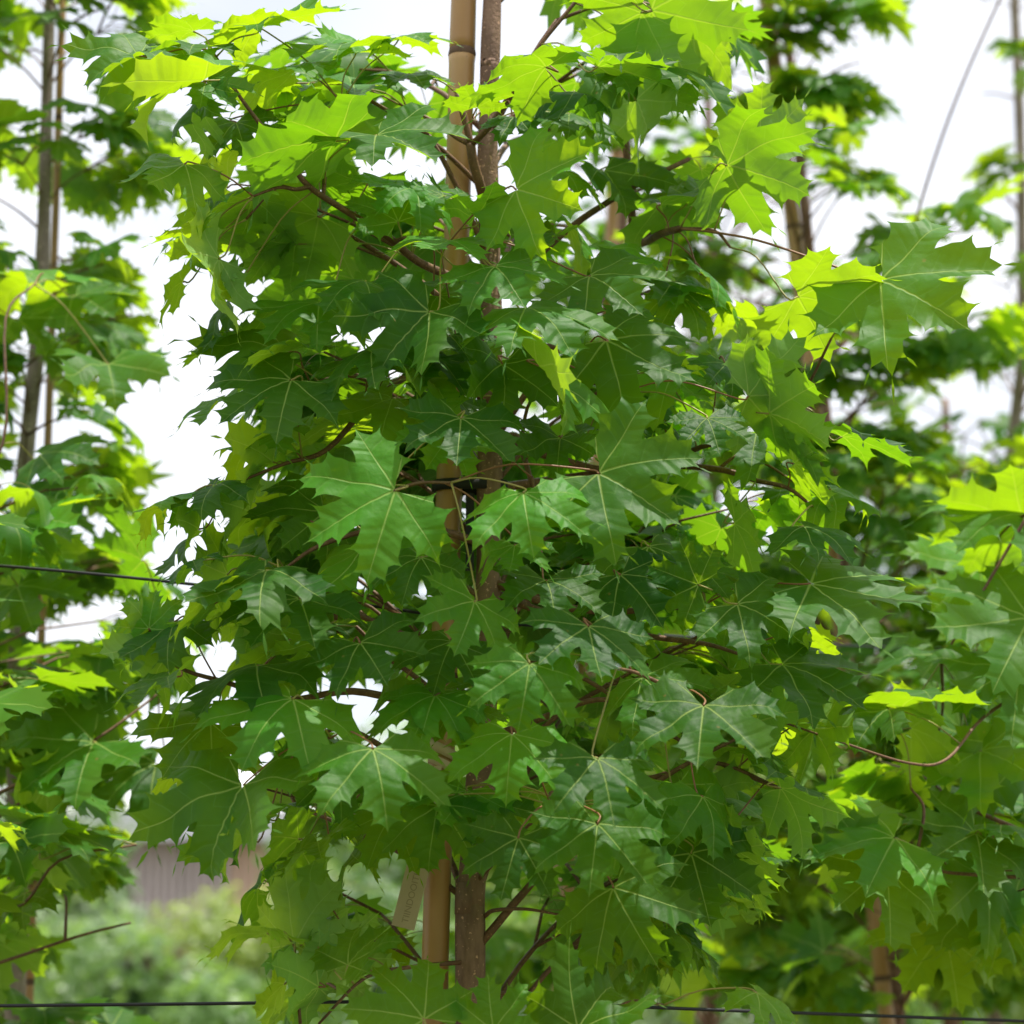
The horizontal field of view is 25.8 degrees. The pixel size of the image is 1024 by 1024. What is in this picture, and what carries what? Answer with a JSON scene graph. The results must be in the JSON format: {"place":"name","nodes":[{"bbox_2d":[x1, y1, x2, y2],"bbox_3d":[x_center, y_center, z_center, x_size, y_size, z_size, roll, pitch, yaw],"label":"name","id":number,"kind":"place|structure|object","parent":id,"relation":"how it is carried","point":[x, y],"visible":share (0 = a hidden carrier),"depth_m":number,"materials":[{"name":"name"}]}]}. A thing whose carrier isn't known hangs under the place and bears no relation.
{"place":"outdoors","nodes":[
{"label":"outdoors","id":0,"kind":"place"},
{"bbox_2d":[67,771,754,1023],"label":"warehouse","id":1,"kind":"structure","parent":0,"point":[155,881],"depth_m":25.73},
{"bbox_2d":[0,0,1023,926],"label":"sky","id":2,"kind":"structure","parent":0,"point":[924,80],"materials":[{"name":"white"}]},
{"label":"ground","id":3,"kind":"structure","parent":0,"visible":0},
{"bbox_2d":[26,0,65,1002],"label":"bamboo stake","id":4,"kind":"object","parent":3,"relation":"on","point":[58,117],"visible":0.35,"depth_m":3.45,"materials":[{"name":"wood"}]},
{"bbox_2d":[0,779,153,957],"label":"tree","id":5,"kind":"object","parent":3,"relation":"on","point":[79,906],"visible":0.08,"depth_m":15.40,"materials":[{"name":"green plant"}]},
{"bbox_2d":[0,895,183,1022],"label":"shrub","id":6,"kind":"object","parent":3,"relation":"on","point":[80,969],"visible":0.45,"depth_m":10.78,"materials":[{"name":"green plant"}]},
{"bbox_2d":[0,0,203,1023],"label":"maple tree","id":7,"kind":"object","parent":3,"relation":"on","point":[84,190],"visible":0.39,"depth_m":3.35,"materials":[{"name":"green plant"}]},
{"bbox_2d":[0,268,209,1018],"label":"maple tree","id":8,"kind":"object","parent":3,"relation":"on","point":[57,703],"visible":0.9,"depth_m":2.80,"materials":[{"name":"green plant"}]},
{"bbox_2d":[36,895,202,1021],"bbox_3d":[-2.307,2.962,12.102,1.576,1.806,1.174,-6,-12,31],"label":"shrub","id":9,"kind":"object","parent":3,"relation":"on","point":[61,924],"visible":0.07,"depth_m":12.34,"materials":[{"name":"green plant"}]},
{"bbox_2d":[70,944,219,1023],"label":"shrub","id":10,"kind":"object","parent":3,"relation":"on","point":[151,965],"visible":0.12,"depth_m":11.17,"materials":[{"name":"green plant"}]},
{"bbox_2d":[88,934,253,1022],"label":"shrub","id":11,"kind":"object","parent":3,"relation":"on","point":[130,997],"visible":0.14,"depth_m":10.96,"materials":[{"name":"green plant"}]},
{"bbox_2d":[70,882,273,1020],"bbox_3d":[-1.915,3.015,12.496,1.465,1.852,1.460,0,-11,0],"label":"shrub","id":12,"kind":"object","parent":3,"relation":"on","point":[235,911],"visible":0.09,"depth_m":12.18,"materials":[{"name":"green plant"}]},
{"bbox_2d":[150,953,367,1023],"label":"shrub","id":13,"kind":"object","parent":3,"relation":"on","point":[213,990],"visible":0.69,"depth_m":10.57,"materials":[{"name":"green plant"}]},
{"bbox_2d":[162,864,418,1023],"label":"shrub","id":14,"kind":"object","parent":3,"relation":"on","point":[212,938],"visible":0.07,"depth_m":11.89,"materials":[{"name":"green plant"}]},
{"bbox_2d":[230,893,414,991],"bbox_3d":[-0.942,2.954,12.091,1.377,1.828,1.102,0,-11,0],"label":"shrub","id":15,"kind":"object","parent":3,"relation":"on","point":[252,972],"visible":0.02,"depth_m":12.28,"materials":[{"name":"green plant"}]},
{"bbox_2d":[260,849,525,1023],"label":"shrub","id":16,"kind":"object","parent":3,"relation":"on","point":[385,898],"visible":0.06,"depth_m":11.66,"materials":[{"name":"green plant"}]},
{"bbox_2d":[252,720,538,948],"bbox_3d":[0.008,2.833,15.759,3.751,3.404,3.652,0,-11,0],"label":"tree","id":17,"kind":"object","parent":3,"relation":"on","point":[398,865],"visible":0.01,"depth_m":15.42,"materials":[{"name":"green plant"}]},
{"bbox_2d":[422,0,475,1023],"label":"bamboo stake","id":18,"kind":"object","parent":3,"relation":"on","point":[436,920],"visible":0.3,"depth_m":2.45,"materials":[{"name":"wood"}]},
{"bbox_2d":[392,739,456,930],"bbox_3d":[-0.092,0.340,2.372,0.067,0.205,0.033,0,-11,0],"label":"plant label","id":19,"kind":"object","parent":18,"relation":"hanging from","point":[408,902],"visible":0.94,"depth_m":2.34,"materials":[{"name":"plastic"}]},
{"bbox_2d":[432,477,507,494],"bbox_3d":[-0.046,-0.028,2.451,0.083,0.012,0.042,0,-11,0],"label":"tree tie","id":20,"kind":"object","parent":18,"relation":"attached to","point":[465,486],"visible":0.54,"depth_m":2.43,"materials":[{"name":"black rubber"}]},
{"bbox_2d":[466,493,473,570],"bbox_3d":[-0.046,0.022,2.425,0.009,0.085,0.004,0,-11,0],"label":"strap end","id":21,"kind":"object","parent":20,"relation":"hanging from","point":[469,505],"visible":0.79,"depth_m":2.42,"materials":[{"name":"black rubber"}]},
{"bbox_2d":[0,1000,1023,1022],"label":"wire","id":22,"kind":"object","parent":18,"relation":"attached to","point":[650,1007],"visible":0.47,"depth_m":2.44,"materials":[{"name":"black plastic"}]},
{"bbox_2d":[359,316,654,687],"bbox_3d":[-0.067,1.112,5.835,1.003,3.180,1.029,0,-11,0],"label":"maple tree","id":23,"kind":"object","parent":3,"relation":"on","point":[535,405],"depth_m":5.82,"materials":[{"name":"green plant"}]},
{"bbox_2d":[377,885,662,1023],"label":"shrub","id":24,"kind":"object","parent":3,"relation":"on","point":[514,913],"visible":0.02,"depth_m":12.03,"materials":[{"name":"green plant"}]},
{"bbox_2d":[47,0,1021,1023],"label":"maple tree","id":25,"kind":"object","parent":3,"relation":"on","point":[351,444],"visible":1,"depth_m":2.26,"materials":[{"name":"green plant"}]},
{"bbox_2d":[0,564,972,650],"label":"wire","id":26,"kind":"object","parent":25,"relation":"attached to","point":[193,584],"visible":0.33,"depth_m":2.52,"materials":[{"name":"black plastic"}]},
{"bbox_2d":[413,0,750,1022],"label":"maple tree","id":27,"kind":"object","parent":3,"relation":"on","point":[503,960],"visible":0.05,"depth_m":4.51,"materials":[{"name":"green plant"}]},
{"bbox_2d":[560,148,622,895],"bbox_3d":[0.138,0.439,4.617,0.320,4.022,0.030,0,-11,0],"label":"bamboo stake","id":28,"kind":"object","parent":3,"relation":"on","point":[611,221],"visible":0.05,"depth_m":4.80,"materials":[{"name":"wood"}]},
{"bbox_2d":[500,901,730,1023],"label":"shrub","id":29,"kind":"object","parent":3,"relation":"on","point":[670,1014],"visible":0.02,"depth_m":11.95,"materials":[{"name":"green plant"}]},
{"bbox_2d":[518,959,809,1023],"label":"shrub","id":30,"kind":"object","parent":3,"relation":"on","point":[664,1018],"visible":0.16,"depth_m":11.15,"materials":[{"name":"green plant"}]},
{"bbox_2d":[425,651,914,1022],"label":"tree","id":31,"kind":"object","parent":3,"relation":"on","point":[531,898],"depth_m":13.85,"materials":[{"name":"green plant"}]},
{"bbox_2d":[451,75,917,1023],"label":"maple tree","id":32,"kind":"object","parent":3,"relation":"on","point":[717,485],"visible":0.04,"depth_m":6.13,"materials":[{"name":"green plant"}]},
{"bbox_2d":[686,573,915,899],"bbox_3d":[2.974,2.374,16.687,4.957,4.647,4.202,0,-11,0],"label":"tree","id":33,"kind":"object","parent":3,"relation":"on","point":[868,658],"visible":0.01,"depth_m":16.36,"materials":[{"name":"green plant"}]},
{"bbox_2d":[611,0,1023,1023],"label":"maple tree","id":34,"kind":"object","parent":3,"relation":"on","point":[801,966],"visible":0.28,"depth_m":3.79,"materials":[{"name":"green plant"}]},
{"bbox_2d":[698,905,939,1023],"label":"shrub","id":35,"kind":"object","parent":3,"relation":"on","point":[868,1021],"visible":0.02,"depth_m":11.80,"materials":[{"name":"green plant"}]},
{"bbox_2d":[759,2,894,1023],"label":"bamboo stake","id":36,"kind":"object","parent":3,"relation":"on","point":[881,975],"visible":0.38,"depth_m":3.85,"materials":[{"name":"wood"}]},
{"bbox_2d":[730,374,1023,1023],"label":"maple tree","id":37,"kind":"object","parent":3,"relation":"on","point":[892,565],"visible":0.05,"depth_m":5.62,"materials":[{"name":"green plant"}]},
{"bbox_2d":[749,966,1023,1023],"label":"shrub","id":38,"kind":"object","parent":3,"relation":"on","point":[804,1019],"visible":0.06,"depth_m":11.34,"materials":[{"name":"green plant"}]},
{"bbox_2d":[772,464,1023,1023],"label":"maple tree","id":39,"kind":"object","parent":3,"relation":"on","point":[961,874],"visible":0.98,"depth_m":2.62,"materials":[{"name":"green plant"}]},
{"bbox_2d":[818,0,1023,1023],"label":"maple tree","id":40,"kind":"object","parent":3,"relation":"on","point":[996,1005],"visible":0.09,"depth_m":4.98,"materials":[{"name":"green plant"}]},
{"bbox_2d":[870,978,1023,1023],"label":"shrub","id":41,"kind":"object","parent":3,"relation":"on","point":[1015,1014],"visible":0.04,"depth_m":11.62,"materials":[{"name":"green plant"}]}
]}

